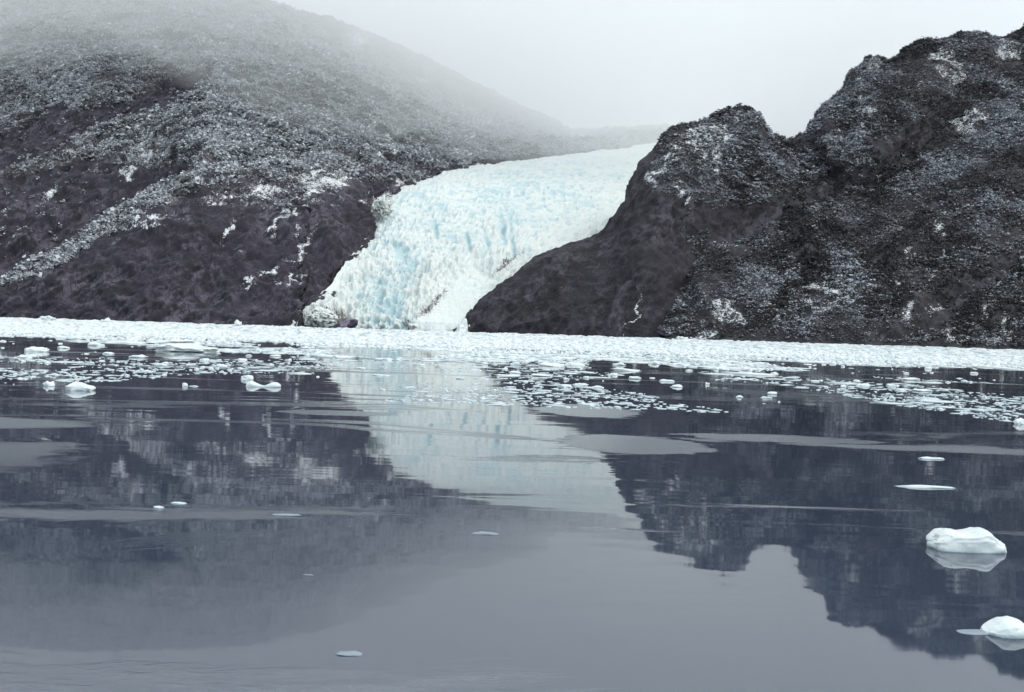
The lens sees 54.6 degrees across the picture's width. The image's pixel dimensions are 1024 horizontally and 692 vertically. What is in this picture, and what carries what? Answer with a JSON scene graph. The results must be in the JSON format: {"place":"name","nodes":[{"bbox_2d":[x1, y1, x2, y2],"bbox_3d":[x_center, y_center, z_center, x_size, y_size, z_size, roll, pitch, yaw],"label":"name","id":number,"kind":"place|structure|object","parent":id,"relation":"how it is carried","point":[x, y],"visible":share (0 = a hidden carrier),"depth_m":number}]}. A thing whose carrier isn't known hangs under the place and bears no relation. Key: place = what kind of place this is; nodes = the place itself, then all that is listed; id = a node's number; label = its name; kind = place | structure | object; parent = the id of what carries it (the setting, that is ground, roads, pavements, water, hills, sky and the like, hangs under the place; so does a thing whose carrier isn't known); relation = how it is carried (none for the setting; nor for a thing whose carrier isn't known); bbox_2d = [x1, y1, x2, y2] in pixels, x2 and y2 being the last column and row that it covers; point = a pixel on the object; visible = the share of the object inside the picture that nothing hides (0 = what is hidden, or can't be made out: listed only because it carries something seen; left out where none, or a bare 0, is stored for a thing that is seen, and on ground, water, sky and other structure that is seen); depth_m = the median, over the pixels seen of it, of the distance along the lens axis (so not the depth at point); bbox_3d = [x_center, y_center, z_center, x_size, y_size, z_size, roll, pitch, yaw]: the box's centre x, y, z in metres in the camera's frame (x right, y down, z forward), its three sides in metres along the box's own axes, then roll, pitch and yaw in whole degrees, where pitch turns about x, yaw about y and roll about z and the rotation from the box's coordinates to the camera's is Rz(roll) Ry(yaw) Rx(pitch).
{"place":"outdoors","nodes":[
{"label":"outdoors","id":0,"kind":"place"},
{"bbox_2d":[0,0,669,326],"bbox_3d":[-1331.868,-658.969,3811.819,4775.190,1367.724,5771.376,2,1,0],"label":"mountain","id":1,"kind":"structure","parent":0,"point":[192,257],"depth_m":1237.53},
{"bbox_2d":[0,0,660,287],"bbox_3d":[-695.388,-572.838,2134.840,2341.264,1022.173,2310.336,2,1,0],"label":"snowy forest","id":2,"kind":"object","parent":1,"relation":"on","point":[473,121],"visible":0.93,"depth_m":1775.59},
{"bbox_2d":[0,318,1023,691],"bbox_3d":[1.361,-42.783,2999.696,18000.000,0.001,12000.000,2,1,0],"label":"water","id":3,"kind":"structure","parent":0,"point":[752,540],"depth_m":12.60},
{"bbox_2d":[17,355,37,357],"bbox_3d":[-28.775,0.634,58.812,1.284,0.276,0.880,2,1,12],"label":"ice floe","id":4,"kind":"object","parent":3,"relation":"on","point":[27,356],"visible":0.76,"depth_m":58.53},
{"bbox_2d":[24,346,49,351],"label":"ice floe","id":5,"kind":"object","parent":3,"relation":"on","point":[35,349],"visible":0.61,"depth_m":69.21},
{"bbox_2d":[40,316,55,320],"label":"iceberg","id":6,"kind":"object","parent":3,"relation":"on","point":[46,318],"visible":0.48,"depth_m":517.64},
{"bbox_2d":[43,381,54,385],"bbox_3d":[-16.629,1.381,35.612,0.418,0.276,0.286,2,1,0],"label":"ice chunk","id":7,"kind":"object","parent":3,"relation":"on","point":[48,383],"visible":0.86,"depth_m":35.53},
{"bbox_2d":[65,382,95,390],"bbox_3d":[-14.820,1.425,34.091,0.924,0.371,0.703,2,1,0],"label":"ice chunk","id":8,"kind":"object","parent":3,"relation":"on","point":[77,386],"visible":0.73,"depth_m":33.80},
{"bbox_2d":[88,342,104,345],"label":"ice chunk","id":9,"kind":"object","parent":3,"relation":"on","point":[94,344],"visible":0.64,"depth_m":88.59},
{"bbox_2d":[100,318,111,321],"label":"iceberg","id":10,"kind":"object","parent":3,"relation":"on","point":[106,320],"visible":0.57,"depth_m":598.81},
{"bbox_2d":[129,354,147,357],"bbox_3d":[-24.274,0.693,64.468,1.206,0.290,0.942,2,1,0],"label":"ice chunk","id":11,"kind":"object","parent":3,"relation":"on","point":[138,356],"visible":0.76,"depth_m":64.10},
{"bbox_2d":[146,339,206,344],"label":"ice floe","id":12,"kind":"object","parent":3,"relation":"on","point":[171,341],"visible":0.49,"depth_m":100.85},
{"bbox_2d":[154,343,220,351],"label":"ice floe","id":13,"kind":"object","parent":3,"relation":"on","point":[181,347],"visible":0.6,"depth_m":79.34},
{"bbox_2d":[234,320,241,325],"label":"iceberg","id":14,"kind":"object","parent":3,"relation":"on","point":[237,323],"visible":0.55,"depth_m":558.84},
{"bbox_2d":[241,375,253,379],"bbox_3d":[-11.683,1.415,43.721,0.604,0.285,0.437,2,1,0],"label":"ice chunk","id":15,"kind":"object","parent":3,"relation":"on","point":[248,377],"visible":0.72,"depth_m":43.58},
{"bbox_2d":[246,381,280,386],"bbox_3d":[-9.780,1.543,39.002,1.388,0.280,0.512,2,1,0],"label":"ice chunk","id":16,"kind":"object","parent":3,"relation":"on","point":[255,384],"visible":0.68,"depth_m":38.82},
{"bbox_2d":[272,514,301,515],"bbox_3d":[-2.932,2.206,12.941,0.406,0.032,0.112,2,1,0],"label":"ice floe","id":17,"kind":"object","parent":3,"relation":"on","point":[286,515],"visible":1,"depth_m":12.91},
{"bbox_2d":[331,319,357,327],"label":"boulder","id":18,"kind":"object","parent":3,"relation":"in","point":[351,323],"visible":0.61,"depth_m":934.04},
{"bbox_2d":[335,651,362,655],"bbox_3d":[-1.243,2.344,7.560,0.211,0.021,0.110,2,1,0],"label":"ice floe","id":19,"kind":"object","parent":3,"relation":"on","point":[348,653],"visible":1,"depth_m":7.54},
{"bbox_2d":[335,356,362,358],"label":"ice chunk","id":20,"kind":"object","parent":3,"relation":"on","point":[356,357],"visible":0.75,"depth_m":76.19},
{"bbox_2d":[374,358,393,360],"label":"ice chunk","id":21,"kind":"object","parent":3,"relation":"on","point":[387,359],"visible":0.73,"depth_m":74.08},
{"bbox_2d":[455,318,467,331],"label":"iceberg","id":22,"kind":"object","parent":3,"relation":"on","point":[462,325],"visible":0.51,"depth_m":897.07},
{"bbox_2d":[453,355,470,357],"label":"ice chunk","id":23,"kind":"object","parent":3,"relation":"on","point":[461,356],"visible":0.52,"depth_m":85.49},
{"bbox_2d":[472,531,497,534],"bbox_3d":[-0.326,2.298,12.168,0.339,0.037,0.103,2,1,0],"label":"ice floe","id":24,"kind":"object","parent":3,"relation":"on","point":[485,533],"visible":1,"depth_m":12.14},
{"bbox_2d":[0,317,1023,421],"bbox_3d":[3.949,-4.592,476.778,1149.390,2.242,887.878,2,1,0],"label":"brash ice","id":25,"kind":"structure","parent":3,"relation":"on","point":[469,342],"depth_m":144.62},
{"bbox_2d":[531,374,552,376],"bbox_3d":[1.690,1.660,56.227,1.237,0.189,0.818,2,1,0],"label":"ice chunk","id":26,"kind":"object","parent":3,"relation":"on","point":[547,375],"visible":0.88,"depth_m":55.99},
{"bbox_2d":[539,362,564,366],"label":"ice chunk","id":27,"kind":"object","parent":3,"relation":"on","point":[547,364],"visible":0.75,"depth_m":72.14},
{"bbox_2d":[565,362,584,365],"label":"ice chunk","id":28,"kind":"object","parent":3,"relation":"on","point":[573,363],"visible":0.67,"depth_m":76.56},
{"bbox_2d":[573,383,588,385],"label":"ice chunk","id":29,"kind":"object","parent":3,"relation":"on","point":[583,384],"visible":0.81,"depth_m":47.37},
{"bbox_2d":[611,367,639,370],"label":"ice chunk","id":30,"kind":"object","parent":3,"relation":"on","point":[618,369],"visible":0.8,"depth_m":68.06},
{"bbox_2d":[629,376,641,378],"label":"ice chunk","id":31,"kind":"object","parent":3,"relation":"on","point":[633,377],"visible":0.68,"depth_m":56.22},
{"bbox_2d":[659,379,674,381],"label":"ice chunk","id":32,"kind":"object","parent":3,"relation":"on","point":[663,380],"visible":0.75,"depth_m":54.24},
{"bbox_2d":[670,384,682,387],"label":"ice chunk","id":33,"kind":"object","parent":3,"relation":"on","point":[679,385],"visible":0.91,"depth_m":48.53},
{"bbox_2d":[676,336,687,339],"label":"iceberg","id":34,"kind":"object","parent":3,"relation":"on","point":[680,338],"visible":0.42,"depth_m":618.20},
{"bbox_2d":[739,367,752,370],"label":"ice chunk","id":35,"kind":"object","parent":3,"relation":"on","point":[745,369],"visible":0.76,"depth_m":76.91},
{"bbox_2d":[902,377,920,379],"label":"ice chunk","id":36,"kind":"object","parent":3,"relation":"on","point":[910,378],"visible":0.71,"depth_m":68.22},
{"bbox_2d":[912,389,931,391],"bbox_3d":[21.774,2.364,52.657,1.068,0.186,0.810,2,1,0],"label":"ice chunk","id":37,"kind":"object","parent":3,"relation":"on","point":[926,390],"visible":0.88,"depth_m":52.34},
{"bbox_2d":[897,485,953,488],"bbox_3d":[7.217,2.458,17.321,1.111,0.060,0.167,2,1,0],"label":"ice floe","id":38,"kind":"object","parent":3,"relation":"on","point":[925,486],"visible":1,"depth_m":17.27},
{"bbox_2d":[919,457,944,459],"bbox_3d":[9.156,2.450,21.655,0.591,0.064,0.148,2,1,0],"label":"ice floe","id":39,"kind":"object","parent":3,"relation":"on","point":[939,458],"visible":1,"depth_m":21.60},
{"bbox_2d":[926,527,1006,553],"bbox_3d":[5.601,2.408,12.210,0.927,0.344,0.562,2,1,0],"label":"ice chunk","id":40,"kind":"object","parent":3,"relation":"on","point":[974,540],"visible":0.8,"depth_m":11.98},
{"bbox_2d":[956,629,989,634],"bbox_3d":[4.040,2.495,8.652,0.307,0.022,0.158,2,1,0],"label":"ice floe","id":41,"kind":"object","parent":3,"relation":"on","point":[973,631],"visible":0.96,"depth_m":8.63},
{"bbox_2d":[980,616,1023,638],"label":"ice chunk","id":42,"kind":"object","parent":3,"relation":"on","point":[1008,627],"visible":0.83,"depth_m":8.56},
{"bbox_2d":[1013,418,1023,424],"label":"ice chunk","id":43,"kind":"object","parent":3,"relation":"on","point":[1019,421],"visible":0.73,"depth_m":32.13},
{"bbox_2d":[452,108,805,337],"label":"rock knoll","id":44,"kind":"structure","parent":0,"point":[625,270],"depth_m":965.96},
{"bbox_2d":[645,102,805,258],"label":"knoll forest","id":45,"kind":"object","parent":44,"relation":"on","point":[783,143],"visible":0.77,"depth_m":1043.88},
{"bbox_2d":[272,0,1023,136],"label":"sky","id":46,"kind":"structure","parent":0,"point":[584,64]},
{"bbox_2d":[656,28,1023,349],"bbox_3d":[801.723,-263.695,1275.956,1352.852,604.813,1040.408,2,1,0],"label":"mountain","id":47,"kind":"structure","parent":0,"point":[726,312],"depth_m":949.84},
{"bbox_2d":[658,24,1023,346],"bbox_3d":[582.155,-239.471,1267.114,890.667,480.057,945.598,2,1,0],"label":"dark forest","id":48,"kind":"object","parent":47,"relation":"on","point":[831,251],"visible":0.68,"depth_m":980.10}
]}

